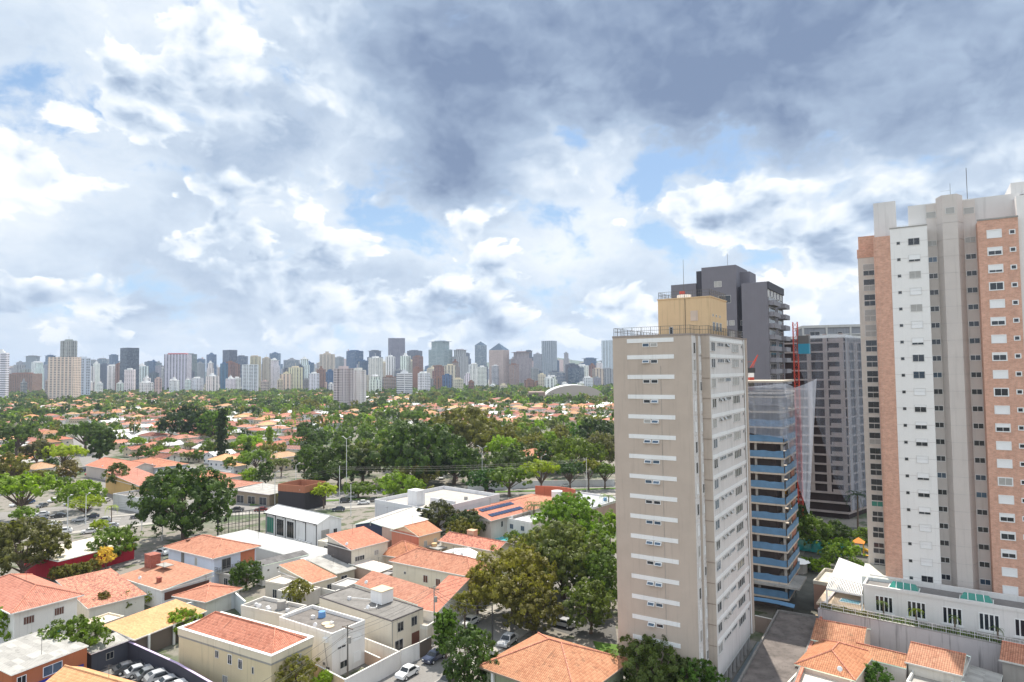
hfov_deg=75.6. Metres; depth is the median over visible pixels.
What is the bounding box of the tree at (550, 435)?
[542,431,558,440]
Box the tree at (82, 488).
[51,479,107,510]
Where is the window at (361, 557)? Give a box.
[355,554,364,561]
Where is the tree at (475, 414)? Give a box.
[430,403,500,448]
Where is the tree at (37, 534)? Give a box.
[0,516,72,575]
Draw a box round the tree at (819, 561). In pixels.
[808,557,830,571]
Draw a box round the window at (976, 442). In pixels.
[974,440,984,445]
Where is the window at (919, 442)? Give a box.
[916,439,927,445]
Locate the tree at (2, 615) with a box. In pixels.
[0,606,11,641]
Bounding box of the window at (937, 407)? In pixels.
[934,405,943,410]
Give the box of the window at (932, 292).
[930,289,938,294]
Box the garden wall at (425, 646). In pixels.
[420,636,431,657]
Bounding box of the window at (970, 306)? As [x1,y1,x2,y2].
[968,304,978,309]
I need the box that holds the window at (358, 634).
[353,631,361,641]
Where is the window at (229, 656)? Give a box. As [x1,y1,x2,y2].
[227,654,231,664]
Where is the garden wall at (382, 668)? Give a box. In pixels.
[344,651,400,681]
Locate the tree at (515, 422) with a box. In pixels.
[511,419,529,428]
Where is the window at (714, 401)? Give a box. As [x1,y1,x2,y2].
[712,398,716,407]
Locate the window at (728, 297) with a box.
[718,295,730,302]
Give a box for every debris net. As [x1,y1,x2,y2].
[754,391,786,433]
[787,394,812,468]
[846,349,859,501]
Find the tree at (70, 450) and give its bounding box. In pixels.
[36,443,89,462]
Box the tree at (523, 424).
[517,422,533,433]
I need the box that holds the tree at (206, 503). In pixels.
[126,463,237,540]
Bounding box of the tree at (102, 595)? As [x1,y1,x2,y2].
[92,590,110,600]
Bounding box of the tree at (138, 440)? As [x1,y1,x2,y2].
[130,438,145,445]
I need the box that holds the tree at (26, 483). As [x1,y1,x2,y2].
[0,471,63,520]
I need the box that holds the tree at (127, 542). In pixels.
[86,525,143,557]
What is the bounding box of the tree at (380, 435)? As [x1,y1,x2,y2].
[374,429,393,444]
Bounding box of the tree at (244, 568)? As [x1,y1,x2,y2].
[228,557,264,590]
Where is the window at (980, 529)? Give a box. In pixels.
[977,526,988,532]
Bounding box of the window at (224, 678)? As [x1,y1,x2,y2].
[222,675,227,681]
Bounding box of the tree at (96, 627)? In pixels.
[36,614,114,645]
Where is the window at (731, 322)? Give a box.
[729,320,734,325]
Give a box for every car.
[34,511,49,515]
[35,502,48,507]
[50,512,65,517]
[62,527,72,532]
[71,516,87,521]
[81,527,96,533]
[87,513,99,518]
[95,516,110,521]
[103,522,118,527]
[111,660,144,675]
[124,663,150,678]
[134,665,157,681]
[143,668,170,681]
[152,547,168,555]
[154,673,179,681]
[173,678,187,681]
[231,506,244,511]
[254,507,267,511]
[332,506,344,511]
[340,497,351,502]
[345,493,357,497]
[358,499,369,504]
[367,497,377,500]
[395,663,419,680]
[422,648,444,664]
[437,675,459,681]
[459,615,480,626]
[497,631,517,647]
[551,617,575,628]
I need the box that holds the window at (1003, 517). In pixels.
[999,513,1014,522]
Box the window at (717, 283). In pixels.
[714,281,721,286]
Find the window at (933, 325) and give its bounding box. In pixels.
[931,322,939,327]
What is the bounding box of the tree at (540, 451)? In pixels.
[531,443,555,473]
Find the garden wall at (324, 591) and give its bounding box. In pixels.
[321,587,339,595]
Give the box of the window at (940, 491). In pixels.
[938,489,946,494]
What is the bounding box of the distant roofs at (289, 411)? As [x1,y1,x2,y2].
[0,392,613,416]
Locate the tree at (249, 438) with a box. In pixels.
[247,436,251,450]
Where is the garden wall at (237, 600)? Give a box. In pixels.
[188,592,245,613]
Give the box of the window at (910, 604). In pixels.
[907,600,925,619]
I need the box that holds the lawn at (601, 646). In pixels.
[593,641,623,673]
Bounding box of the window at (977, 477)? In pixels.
[975,474,985,480]
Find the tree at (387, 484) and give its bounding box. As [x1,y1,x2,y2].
[372,469,426,495]
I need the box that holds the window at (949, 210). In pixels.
[945,207,954,213]
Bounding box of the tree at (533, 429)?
[529,426,543,442]
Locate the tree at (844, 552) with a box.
[823,537,865,560]
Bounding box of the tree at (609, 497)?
[599,493,615,503]
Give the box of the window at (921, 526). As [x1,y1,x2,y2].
[919,524,931,531]
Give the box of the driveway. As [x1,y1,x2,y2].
[541,619,617,643]
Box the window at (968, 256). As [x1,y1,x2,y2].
[966,253,976,259]
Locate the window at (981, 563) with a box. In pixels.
[979,561,989,567]
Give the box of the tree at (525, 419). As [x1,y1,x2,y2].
[513,416,531,426]
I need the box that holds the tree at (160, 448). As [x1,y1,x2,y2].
[149,445,166,452]
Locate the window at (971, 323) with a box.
[968,321,979,326]
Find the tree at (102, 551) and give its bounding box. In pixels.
[96,546,116,568]
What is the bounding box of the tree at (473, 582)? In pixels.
[466,571,491,614]
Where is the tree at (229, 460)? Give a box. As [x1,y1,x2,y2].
[222,456,236,468]
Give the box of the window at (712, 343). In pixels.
[710,342,714,350]
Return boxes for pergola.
[826,558,863,611]
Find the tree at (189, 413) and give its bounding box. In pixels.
[156,402,213,436]
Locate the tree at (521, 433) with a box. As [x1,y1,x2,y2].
[515,428,532,446]
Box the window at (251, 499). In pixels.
[248,496,254,503]
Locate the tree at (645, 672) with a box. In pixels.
[605,634,707,681]
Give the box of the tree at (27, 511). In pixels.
[8,505,39,519]
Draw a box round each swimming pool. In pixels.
[495,536,507,541]
[839,598,860,604]
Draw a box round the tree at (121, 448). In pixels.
[118,445,127,452]
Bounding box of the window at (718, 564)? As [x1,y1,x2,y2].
[716,559,720,571]
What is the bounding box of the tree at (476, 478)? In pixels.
[462,467,503,491]
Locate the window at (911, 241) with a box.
[908,237,919,245]
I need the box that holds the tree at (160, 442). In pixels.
[150,440,167,449]
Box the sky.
[0,0,1023,368]
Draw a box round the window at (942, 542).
[940,540,948,545]
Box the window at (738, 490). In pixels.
[735,484,742,496]
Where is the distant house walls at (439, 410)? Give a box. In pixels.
[5,392,613,421]
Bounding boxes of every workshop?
[233,483,277,505]
[355,506,427,535]
[381,515,428,545]
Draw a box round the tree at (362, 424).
[356,423,369,434]
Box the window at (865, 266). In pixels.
[863,264,873,269]
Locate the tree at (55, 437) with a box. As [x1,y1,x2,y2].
[45,435,61,442]
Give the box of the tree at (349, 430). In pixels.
[334,426,350,433]
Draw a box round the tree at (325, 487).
[310,481,337,508]
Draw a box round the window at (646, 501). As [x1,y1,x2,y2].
[645,499,652,503]
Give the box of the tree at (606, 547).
[576,529,616,577]
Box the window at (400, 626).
[397,621,403,632]
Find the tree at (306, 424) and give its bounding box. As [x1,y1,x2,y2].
[296,421,316,433]
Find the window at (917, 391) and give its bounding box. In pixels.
[914,388,925,394]
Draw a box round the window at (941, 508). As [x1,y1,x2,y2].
[939,506,947,511]
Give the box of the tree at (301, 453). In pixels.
[291,448,312,478]
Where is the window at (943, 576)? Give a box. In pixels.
[941,574,950,579]
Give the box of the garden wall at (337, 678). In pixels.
[313,664,344,681]
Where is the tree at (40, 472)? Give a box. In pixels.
[29,469,53,476]
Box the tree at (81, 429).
[56,420,115,450]
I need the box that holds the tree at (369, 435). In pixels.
[357,431,374,440]
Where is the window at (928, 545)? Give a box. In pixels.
[920,541,931,549]
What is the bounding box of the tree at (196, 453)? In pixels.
[190,449,203,461]
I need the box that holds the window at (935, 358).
[932,356,941,360]
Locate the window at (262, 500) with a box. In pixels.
[259,497,266,504]
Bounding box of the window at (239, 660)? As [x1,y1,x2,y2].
[238,659,241,669]
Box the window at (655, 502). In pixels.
[653,500,660,504]
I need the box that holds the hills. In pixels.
[205,358,598,379]
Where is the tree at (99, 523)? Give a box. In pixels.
[89,519,111,535]
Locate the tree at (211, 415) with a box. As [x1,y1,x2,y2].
[192,410,230,437]
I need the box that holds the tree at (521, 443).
[518,440,526,449]
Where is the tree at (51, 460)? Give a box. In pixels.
[42,457,59,464]
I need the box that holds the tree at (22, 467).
[0,451,30,475]
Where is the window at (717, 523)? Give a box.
[715,518,719,530]
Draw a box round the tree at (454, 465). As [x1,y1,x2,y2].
[427,442,485,484]
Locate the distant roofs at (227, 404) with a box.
[10,390,613,418]
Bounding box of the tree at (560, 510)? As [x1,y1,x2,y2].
[530,491,612,545]
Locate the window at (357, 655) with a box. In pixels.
[354,650,360,662]
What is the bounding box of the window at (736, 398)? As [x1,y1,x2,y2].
[733,395,739,403]
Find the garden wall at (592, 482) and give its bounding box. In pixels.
[468,479,614,490]
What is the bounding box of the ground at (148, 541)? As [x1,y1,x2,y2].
[0,379,866,681]
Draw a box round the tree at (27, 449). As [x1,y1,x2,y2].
[16,440,52,462]
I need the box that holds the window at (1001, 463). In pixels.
[997,459,1012,468]
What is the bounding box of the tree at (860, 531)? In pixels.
[850,526,867,547]
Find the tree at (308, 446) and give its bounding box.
[300,442,319,450]
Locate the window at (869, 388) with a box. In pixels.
[867,386,878,391]
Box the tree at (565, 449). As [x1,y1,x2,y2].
[543,435,608,472]
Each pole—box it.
[339,466,339,505]
[342,625,352,676]
[429,586,438,641]
[492,604,492,647]
[586,458,586,489]
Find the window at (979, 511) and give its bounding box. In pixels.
[977,509,987,515]
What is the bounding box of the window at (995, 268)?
[988,264,1003,272]
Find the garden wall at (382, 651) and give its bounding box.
[365,638,397,659]
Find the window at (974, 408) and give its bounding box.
[972,406,982,411]
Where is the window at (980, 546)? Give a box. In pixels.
[978,544,989,550]
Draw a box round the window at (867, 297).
[864,294,874,300]
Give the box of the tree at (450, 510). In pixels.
[416,499,459,534]
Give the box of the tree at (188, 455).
[179,451,194,462]
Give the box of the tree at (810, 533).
[797,513,834,546]
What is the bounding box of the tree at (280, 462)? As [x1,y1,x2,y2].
[271,458,291,476]
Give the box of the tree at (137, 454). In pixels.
[130,451,144,459]
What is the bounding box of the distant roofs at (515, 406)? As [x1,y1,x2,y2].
[6,390,613,415]
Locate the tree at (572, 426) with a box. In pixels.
[559,421,578,436]
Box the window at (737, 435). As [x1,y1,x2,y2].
[734,430,740,440]
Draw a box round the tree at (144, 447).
[137,445,149,451]
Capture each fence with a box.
[217,508,259,535]
[792,538,851,554]
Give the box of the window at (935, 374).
[933,372,941,377]
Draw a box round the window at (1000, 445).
[996,441,1011,449]
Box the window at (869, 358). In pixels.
[866,355,877,361]
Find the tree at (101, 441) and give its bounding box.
[82,426,117,459]
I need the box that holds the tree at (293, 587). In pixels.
[281,577,313,603]
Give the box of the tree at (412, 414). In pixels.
[399,410,429,423]
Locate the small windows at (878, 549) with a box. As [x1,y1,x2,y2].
[863,229,1023,579]
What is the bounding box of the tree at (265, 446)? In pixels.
[256,442,286,453]
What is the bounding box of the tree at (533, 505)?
[522,501,541,516]
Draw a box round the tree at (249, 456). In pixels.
[235,449,275,470]
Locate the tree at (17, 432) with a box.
[0,422,42,455]
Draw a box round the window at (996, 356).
[992,352,1007,360]
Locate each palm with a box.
[878,600,889,616]
[907,608,924,621]
[948,615,961,632]
[989,625,1004,642]
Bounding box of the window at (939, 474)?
[937,472,946,477]
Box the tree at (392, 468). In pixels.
[379,454,404,472]
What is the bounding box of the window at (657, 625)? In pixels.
[656,623,663,628]
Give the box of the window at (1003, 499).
[998,495,1013,504]
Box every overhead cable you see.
[69,499,128,508]
[275,467,337,478]
[342,459,580,470]
[435,590,491,614]
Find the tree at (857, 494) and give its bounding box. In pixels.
[844,490,865,528]
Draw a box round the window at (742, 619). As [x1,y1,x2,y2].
[739,611,745,627]
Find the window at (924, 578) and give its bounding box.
[921,575,933,582]
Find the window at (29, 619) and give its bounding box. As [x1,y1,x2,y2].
[23,614,34,624]
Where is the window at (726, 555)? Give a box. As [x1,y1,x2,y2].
[722,551,728,560]
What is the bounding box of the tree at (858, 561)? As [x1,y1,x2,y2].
[850,557,864,566]
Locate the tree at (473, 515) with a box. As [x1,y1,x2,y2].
[443,508,486,531]
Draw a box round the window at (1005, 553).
[1001,549,1016,558]
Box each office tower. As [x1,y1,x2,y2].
[0,349,9,397]
[20,379,26,392]
[44,353,54,364]
[97,356,108,363]
[109,354,119,363]
[120,348,138,389]
[149,360,157,372]
[161,367,163,386]
[185,378,190,390]
[188,353,196,376]
[197,358,205,372]
[206,353,216,375]
[223,350,236,362]
[237,355,247,385]
[261,380,268,390]
[269,352,280,373]
[283,358,299,368]
[308,361,313,372]
[346,349,362,368]
[358,360,367,374]
[367,350,382,363]
[394,369,402,384]
[397,367,411,393]
[412,355,422,381]
[428,340,451,367]
[468,380,473,389]
[475,342,486,366]
[491,365,498,384]
[557,371,565,384]
[568,365,583,383]
[581,357,596,364]
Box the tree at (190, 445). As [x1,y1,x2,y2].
[183,442,196,449]
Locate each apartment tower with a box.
[9,370,41,391]
[13,363,25,372]
[19,368,30,372]
[23,355,39,368]
[31,359,38,372]
[35,362,43,389]
[43,363,47,388]
[45,379,47,393]
[47,357,80,399]
[60,339,76,356]
[80,356,90,394]
[90,381,94,392]
[91,366,94,381]
[93,361,99,390]
[97,382,102,392]
[100,363,109,388]
[107,364,114,389]
[115,363,119,389]
[116,380,123,391]
[124,368,135,390]
[139,362,148,382]
[139,378,153,392]
[149,371,158,387]
[154,377,161,393]
[155,365,163,377]
[164,353,191,389]
[169,377,178,391]
[191,377,202,390]
[197,362,204,386]
[206,373,218,391]
[207,361,213,375]
[220,362,227,389]
[225,376,235,389]
[226,358,234,376]
[231,363,239,377]
[235,377,240,388]
[242,364,258,390]
[250,355,260,388]
[262,354,270,389]
[271,358,279,388]
[277,379,282,389]
[280,372,291,389]
[288,363,302,389]
[300,357,309,378]
[303,378,308,390]
[309,372,318,390]
[317,366,325,387]
[320,351,334,371]
[327,369,332,388]
[328,382,332,389]
[333,366,353,407]
[335,356,343,368]
[354,368,365,403]
[366,375,368,391]
[369,356,382,379]
[369,375,381,392]
[382,375,395,388]
[383,362,385,376]
[385,355,394,376]
[388,338,404,369]
[400,353,410,372]
[407,350,421,358]
[413,367,420,387]
[418,371,429,391]
[427,365,433,378]
[432,365,443,386]
[435,376,440,389]
[442,374,451,387]
[444,364,455,386]
[452,349,467,383]
[452,359,459,377]
[454,378,462,388]
[464,372,469,384]
[466,353,470,364]
[470,363,477,386]
[478,366,486,385]
[489,343,508,385]
[509,363,518,384]
[511,351,531,382]
[524,378,533,387]
[526,350,532,360]
[531,367,538,381]
[533,353,541,370]
[538,373,545,386]
[542,341,556,376]
[544,375,553,387]
[549,371,558,378]
[551,375,556,386]
[558,359,562,370]
[563,352,568,372]
[565,363,578,382]
[579,364,588,376]
[583,376,592,386]
[588,363,596,377]
[592,368,603,384]
[594,376,600,385]
[596,362,602,368]
[601,340,612,368]
[603,368,612,385]
[612,268,754,681]
[671,256,791,521]
[857,170,1023,602]
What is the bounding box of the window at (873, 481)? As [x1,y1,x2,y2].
[871,479,881,485]
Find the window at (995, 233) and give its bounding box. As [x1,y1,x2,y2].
[986,229,1001,238]
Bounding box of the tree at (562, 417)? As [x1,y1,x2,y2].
[554,414,570,425]
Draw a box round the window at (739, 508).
[736,502,742,514]
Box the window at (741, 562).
[737,557,744,570]
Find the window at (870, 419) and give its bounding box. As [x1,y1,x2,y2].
[868,417,879,422]
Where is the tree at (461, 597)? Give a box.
[450,590,477,629]
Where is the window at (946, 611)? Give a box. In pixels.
[942,606,962,625]
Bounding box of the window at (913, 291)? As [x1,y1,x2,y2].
[910,287,921,294]
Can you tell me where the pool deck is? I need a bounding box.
[816,578,872,612]
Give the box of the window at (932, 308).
[930,306,939,311]
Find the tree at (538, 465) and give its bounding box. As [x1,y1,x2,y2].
[519,458,560,485]
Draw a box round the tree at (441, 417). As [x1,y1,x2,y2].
[423,414,460,436]
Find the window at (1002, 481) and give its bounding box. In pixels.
[998,477,1013,486]
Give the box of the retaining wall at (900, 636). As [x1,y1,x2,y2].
[818,587,1023,679]
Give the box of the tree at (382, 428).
[375,426,394,433]
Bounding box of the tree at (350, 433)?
[332,427,357,440]
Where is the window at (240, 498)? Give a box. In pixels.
[237,495,243,502]
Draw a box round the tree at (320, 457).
[295,440,374,487]
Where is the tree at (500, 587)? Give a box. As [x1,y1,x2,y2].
[465,543,557,620]
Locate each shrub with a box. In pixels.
[46,565,64,579]
[55,563,76,578]
[65,563,82,576]
[75,561,92,573]
[87,558,101,572]
[875,613,882,618]
[943,626,953,632]
[968,632,979,637]
[978,634,987,639]
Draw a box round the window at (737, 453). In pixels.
[734,448,741,458]
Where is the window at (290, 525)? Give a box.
[287,521,293,538]
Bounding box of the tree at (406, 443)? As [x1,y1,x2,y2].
[365,418,467,480]
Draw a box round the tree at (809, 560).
[801,556,818,569]
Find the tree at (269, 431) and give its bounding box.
[266,426,273,444]
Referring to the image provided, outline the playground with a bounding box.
[853,537,867,555]
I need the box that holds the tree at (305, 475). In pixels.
[301,469,313,479]
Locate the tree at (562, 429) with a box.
[550,425,571,439]
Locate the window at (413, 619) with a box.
[411,615,416,626]
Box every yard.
[100,660,140,681]
[772,527,1002,681]
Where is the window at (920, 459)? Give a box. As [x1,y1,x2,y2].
[916,455,928,463]
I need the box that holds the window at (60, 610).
[54,606,63,615]
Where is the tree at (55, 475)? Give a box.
[42,471,60,477]
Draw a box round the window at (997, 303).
[990,299,1004,307]
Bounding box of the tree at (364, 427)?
[356,424,376,438]
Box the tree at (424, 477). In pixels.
[391,464,441,487]
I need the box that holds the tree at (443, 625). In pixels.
[431,607,459,658]
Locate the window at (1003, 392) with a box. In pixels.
[994,388,1008,396]
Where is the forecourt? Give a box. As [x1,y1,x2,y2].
[623,640,756,681]
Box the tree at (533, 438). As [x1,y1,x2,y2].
[521,431,546,448]
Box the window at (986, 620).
[978,612,999,632]
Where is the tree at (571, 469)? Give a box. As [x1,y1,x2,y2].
[552,460,589,487]
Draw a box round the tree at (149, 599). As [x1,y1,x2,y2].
[144,591,151,602]
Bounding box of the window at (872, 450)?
[869,448,880,453]
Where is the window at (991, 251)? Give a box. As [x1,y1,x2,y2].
[987,246,1002,255]
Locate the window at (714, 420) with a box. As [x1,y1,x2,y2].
[712,418,716,428]
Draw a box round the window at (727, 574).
[723,571,729,580]
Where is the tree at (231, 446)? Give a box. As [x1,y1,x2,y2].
[226,443,236,449]
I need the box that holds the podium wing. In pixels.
[863,573,1023,639]
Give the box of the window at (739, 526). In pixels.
[736,520,743,533]
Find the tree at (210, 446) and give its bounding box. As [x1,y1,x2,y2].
[198,440,216,450]
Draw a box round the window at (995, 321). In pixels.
[990,317,1005,325]
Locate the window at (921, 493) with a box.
[918,489,929,497]
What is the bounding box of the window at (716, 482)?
[714,478,718,489]
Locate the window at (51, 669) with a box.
[43,660,62,677]
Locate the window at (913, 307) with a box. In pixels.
[910,304,922,311]
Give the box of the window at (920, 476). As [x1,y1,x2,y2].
[917,472,928,480]
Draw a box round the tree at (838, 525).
[814,519,854,541]
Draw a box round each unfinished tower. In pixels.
[748,380,806,607]
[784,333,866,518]
[795,324,860,335]
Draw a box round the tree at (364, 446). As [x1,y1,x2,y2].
[335,439,389,481]
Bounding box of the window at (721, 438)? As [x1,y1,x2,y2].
[719,435,725,440]
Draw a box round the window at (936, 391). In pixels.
[934,389,942,393]
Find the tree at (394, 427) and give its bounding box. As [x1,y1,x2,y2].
[392,421,409,429]
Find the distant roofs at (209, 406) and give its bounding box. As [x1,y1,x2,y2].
[3,390,613,417]
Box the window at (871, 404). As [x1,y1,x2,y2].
[868,401,878,407]
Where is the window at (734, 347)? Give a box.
[731,344,738,352]
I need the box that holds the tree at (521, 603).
[502,581,564,634]
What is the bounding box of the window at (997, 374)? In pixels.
[993,370,1008,378]
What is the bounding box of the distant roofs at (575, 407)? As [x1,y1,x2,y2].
[6,390,610,415]
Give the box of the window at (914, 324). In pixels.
[911,321,922,327]
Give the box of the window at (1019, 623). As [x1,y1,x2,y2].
[1014,618,1023,636]
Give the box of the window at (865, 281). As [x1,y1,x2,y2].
[863,279,874,285]
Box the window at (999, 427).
[995,423,1010,431]
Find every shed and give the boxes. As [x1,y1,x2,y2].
[87,632,129,670]
[961,664,1002,681]
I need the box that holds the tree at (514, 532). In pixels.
[503,529,523,542]
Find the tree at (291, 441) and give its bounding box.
[289,437,299,444]
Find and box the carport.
[348,559,392,578]
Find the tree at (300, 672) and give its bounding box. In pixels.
[274,653,319,681]
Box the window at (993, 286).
[989,281,1003,290]
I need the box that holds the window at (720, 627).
[718,620,722,634]
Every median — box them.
[57,506,230,521]
[249,488,614,505]
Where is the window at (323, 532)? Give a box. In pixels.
[321,529,328,538]
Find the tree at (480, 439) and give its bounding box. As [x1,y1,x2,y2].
[468,420,521,464]
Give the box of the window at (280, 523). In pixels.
[277,519,283,535]
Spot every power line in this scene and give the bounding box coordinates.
[264,574,470,680]
[277,571,488,681]
[281,580,473,681]
[293,568,512,681]
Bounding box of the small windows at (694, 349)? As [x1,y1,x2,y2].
[693,342,748,662]
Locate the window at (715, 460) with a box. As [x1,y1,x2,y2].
[714,458,717,468]
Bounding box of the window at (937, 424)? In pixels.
[935,422,943,427]
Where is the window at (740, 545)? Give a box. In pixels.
[737,538,743,552]
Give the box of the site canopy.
[754,597,794,609]
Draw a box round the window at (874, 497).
[871,494,882,500]
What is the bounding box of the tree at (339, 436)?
[331,431,350,443]
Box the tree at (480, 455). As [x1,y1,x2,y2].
[469,448,482,468]
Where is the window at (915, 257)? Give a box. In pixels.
[908,254,920,261]
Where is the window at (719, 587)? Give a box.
[717,579,721,592]
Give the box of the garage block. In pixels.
[737,610,822,681]
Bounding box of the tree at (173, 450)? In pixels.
[168,445,180,460]
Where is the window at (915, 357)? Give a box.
[912,354,924,361]
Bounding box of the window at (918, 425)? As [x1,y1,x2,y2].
[915,422,926,428]
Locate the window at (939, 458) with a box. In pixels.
[936,455,945,461]
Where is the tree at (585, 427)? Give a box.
[569,418,613,440]
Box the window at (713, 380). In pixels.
[711,378,715,387]
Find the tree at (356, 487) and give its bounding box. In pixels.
[340,481,380,497]
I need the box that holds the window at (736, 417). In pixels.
[733,413,740,421]
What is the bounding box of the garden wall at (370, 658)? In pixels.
[364,651,380,665]
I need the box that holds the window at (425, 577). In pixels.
[423,575,427,582]
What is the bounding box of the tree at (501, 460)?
[485,443,538,476]
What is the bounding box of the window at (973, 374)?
[971,372,981,377]
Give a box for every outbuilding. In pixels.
[83,612,124,637]
[219,571,253,586]
[257,550,308,585]
[265,575,294,598]
[277,584,320,605]
[318,537,327,547]
[331,577,359,590]
[383,570,392,575]
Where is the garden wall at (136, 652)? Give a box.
[128,641,211,681]
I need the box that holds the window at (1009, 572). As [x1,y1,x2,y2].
[1002,567,1017,577]
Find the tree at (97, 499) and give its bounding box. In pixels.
[65,494,106,516]
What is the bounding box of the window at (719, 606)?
[717,600,721,613]
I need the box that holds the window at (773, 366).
[771,364,776,368]
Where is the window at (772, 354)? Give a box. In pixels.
[770,352,776,357]
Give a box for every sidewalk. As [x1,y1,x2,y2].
[24,493,615,539]
[328,486,467,493]
[432,581,547,646]
[435,597,576,681]
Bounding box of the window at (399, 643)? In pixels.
[395,638,402,650]
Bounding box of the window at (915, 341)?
[912,337,923,344]
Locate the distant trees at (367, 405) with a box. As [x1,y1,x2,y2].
[0,382,613,445]
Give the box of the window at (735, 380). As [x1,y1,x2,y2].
[732,377,739,385]
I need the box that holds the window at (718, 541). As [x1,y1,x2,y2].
[716,539,719,551]
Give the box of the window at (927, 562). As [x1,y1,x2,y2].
[920,558,932,566]
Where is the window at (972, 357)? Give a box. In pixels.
[970,355,980,360]
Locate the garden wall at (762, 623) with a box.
[755,615,771,632]
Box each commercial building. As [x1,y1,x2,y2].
[375,486,499,530]
[490,486,575,517]
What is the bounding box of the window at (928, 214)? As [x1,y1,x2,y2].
[926,211,935,218]
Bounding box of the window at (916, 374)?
[913,371,924,378]
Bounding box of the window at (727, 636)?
[724,630,730,641]
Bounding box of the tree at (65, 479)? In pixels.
[57,476,74,487]
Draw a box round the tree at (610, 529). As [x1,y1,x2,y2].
[602,511,615,543]
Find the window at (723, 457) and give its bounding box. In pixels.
[720,454,726,460]
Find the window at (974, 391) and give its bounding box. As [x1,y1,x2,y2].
[971,389,982,394]
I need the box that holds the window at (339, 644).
[337,639,345,649]
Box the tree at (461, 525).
[445,516,481,534]
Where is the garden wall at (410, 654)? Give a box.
[400,642,419,667]
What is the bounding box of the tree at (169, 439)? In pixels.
[161,437,176,447]
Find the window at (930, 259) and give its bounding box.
[928,257,937,262]
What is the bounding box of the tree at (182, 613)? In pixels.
[162,607,202,633]
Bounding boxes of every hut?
[798,558,809,573]
[813,568,833,609]
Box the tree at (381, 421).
[371,418,391,429]
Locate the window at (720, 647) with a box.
[718,641,722,655]
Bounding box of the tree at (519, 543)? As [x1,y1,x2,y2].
[508,529,572,583]
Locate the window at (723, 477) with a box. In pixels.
[720,474,726,480]
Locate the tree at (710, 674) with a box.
[671,656,729,681]
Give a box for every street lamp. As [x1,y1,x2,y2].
[67,494,72,532]
[342,436,347,494]
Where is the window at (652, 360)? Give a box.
[650,359,657,362]
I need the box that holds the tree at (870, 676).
[864,661,894,681]
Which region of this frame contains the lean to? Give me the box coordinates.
[306,554,355,581]
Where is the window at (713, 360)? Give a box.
[711,358,715,367]
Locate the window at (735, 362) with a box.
[732,359,738,366]
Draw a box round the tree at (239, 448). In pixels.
[234,446,244,451]
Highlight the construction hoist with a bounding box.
[792,322,809,516]
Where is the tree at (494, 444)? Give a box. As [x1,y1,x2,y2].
[484,434,520,462]
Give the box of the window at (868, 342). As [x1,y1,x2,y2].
[866,340,876,345]
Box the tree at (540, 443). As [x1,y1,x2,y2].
[527,440,551,448]
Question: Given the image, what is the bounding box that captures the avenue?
[0,486,614,533]
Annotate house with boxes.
[0,572,84,643]
[21,459,42,462]
[25,438,36,441]
[25,462,74,480]
[26,439,61,445]
[36,430,62,438]
[46,446,72,463]
[46,665,134,681]
[48,418,65,426]
[56,436,73,445]
[56,568,146,618]
[69,417,86,422]
[84,457,156,479]
[98,420,116,422]
[102,599,206,651]
[104,468,170,498]
[113,429,132,434]
[113,489,154,511]
[114,439,130,448]
[120,422,142,428]
[121,442,147,449]
[121,551,213,606]
[123,434,139,439]
[123,444,151,456]
[128,451,153,460]
[132,457,188,473]
[135,419,152,423]
[135,424,153,429]
[137,432,168,441]
[141,415,158,418]
[147,453,181,461]
[150,436,166,441]
[155,440,183,448]
[157,447,187,455]
[158,467,231,484]
[163,534,260,583]
[168,434,199,447]
[171,576,242,616]
[177,611,313,681]
[178,449,209,461]
[186,439,204,448]
[193,433,205,439]
[199,470,244,479]
[201,478,262,500]
[204,449,236,463]
[207,454,245,473]
[210,435,236,444]
[232,429,241,436]
[233,414,250,418]
[236,424,257,428]
[241,417,256,424]
[241,596,306,626]
[245,427,265,435]
[253,417,270,423]
[256,422,277,426]
[259,420,279,423]
[267,451,299,471]
[272,426,290,433]
[273,435,295,440]
[274,415,290,420]
[278,559,336,588]
[279,605,364,675]
[282,429,296,435]
[282,445,301,452]
[285,436,305,444]
[302,412,321,419]
[319,585,423,650]
[321,420,342,430]
[325,524,388,565]
[354,570,438,605]
[382,540,426,565]
[388,546,489,608]
[390,516,446,551]
[418,575,469,625]
[420,617,439,641]
[438,529,513,562]
[443,543,480,558]
[455,500,529,538]
[476,632,627,681]
[507,511,553,537]
[512,413,531,415]
[517,447,555,473]
[529,416,544,426]
[540,409,559,413]
[562,417,576,424]
[563,492,615,523]
[565,411,583,417]
[788,672,852,681]
[794,639,872,681]
[811,618,870,645]
[855,642,908,681]
[904,641,970,681]
[906,670,953,681]
[998,640,1023,681]
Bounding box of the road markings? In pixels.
[3,486,613,523]
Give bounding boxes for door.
[412,630,418,644]
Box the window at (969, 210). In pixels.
[964,207,974,213]
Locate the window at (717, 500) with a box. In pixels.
[715,498,718,509]
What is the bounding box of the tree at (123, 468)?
[100,462,130,483]
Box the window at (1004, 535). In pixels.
[1000,531,1015,540]
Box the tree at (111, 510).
[105,505,117,521]
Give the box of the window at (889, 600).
[875,595,892,613]
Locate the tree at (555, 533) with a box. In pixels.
[522,519,604,599]
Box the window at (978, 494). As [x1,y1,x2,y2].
[976,492,986,497]
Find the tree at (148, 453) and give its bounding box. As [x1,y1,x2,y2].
[140,450,159,457]

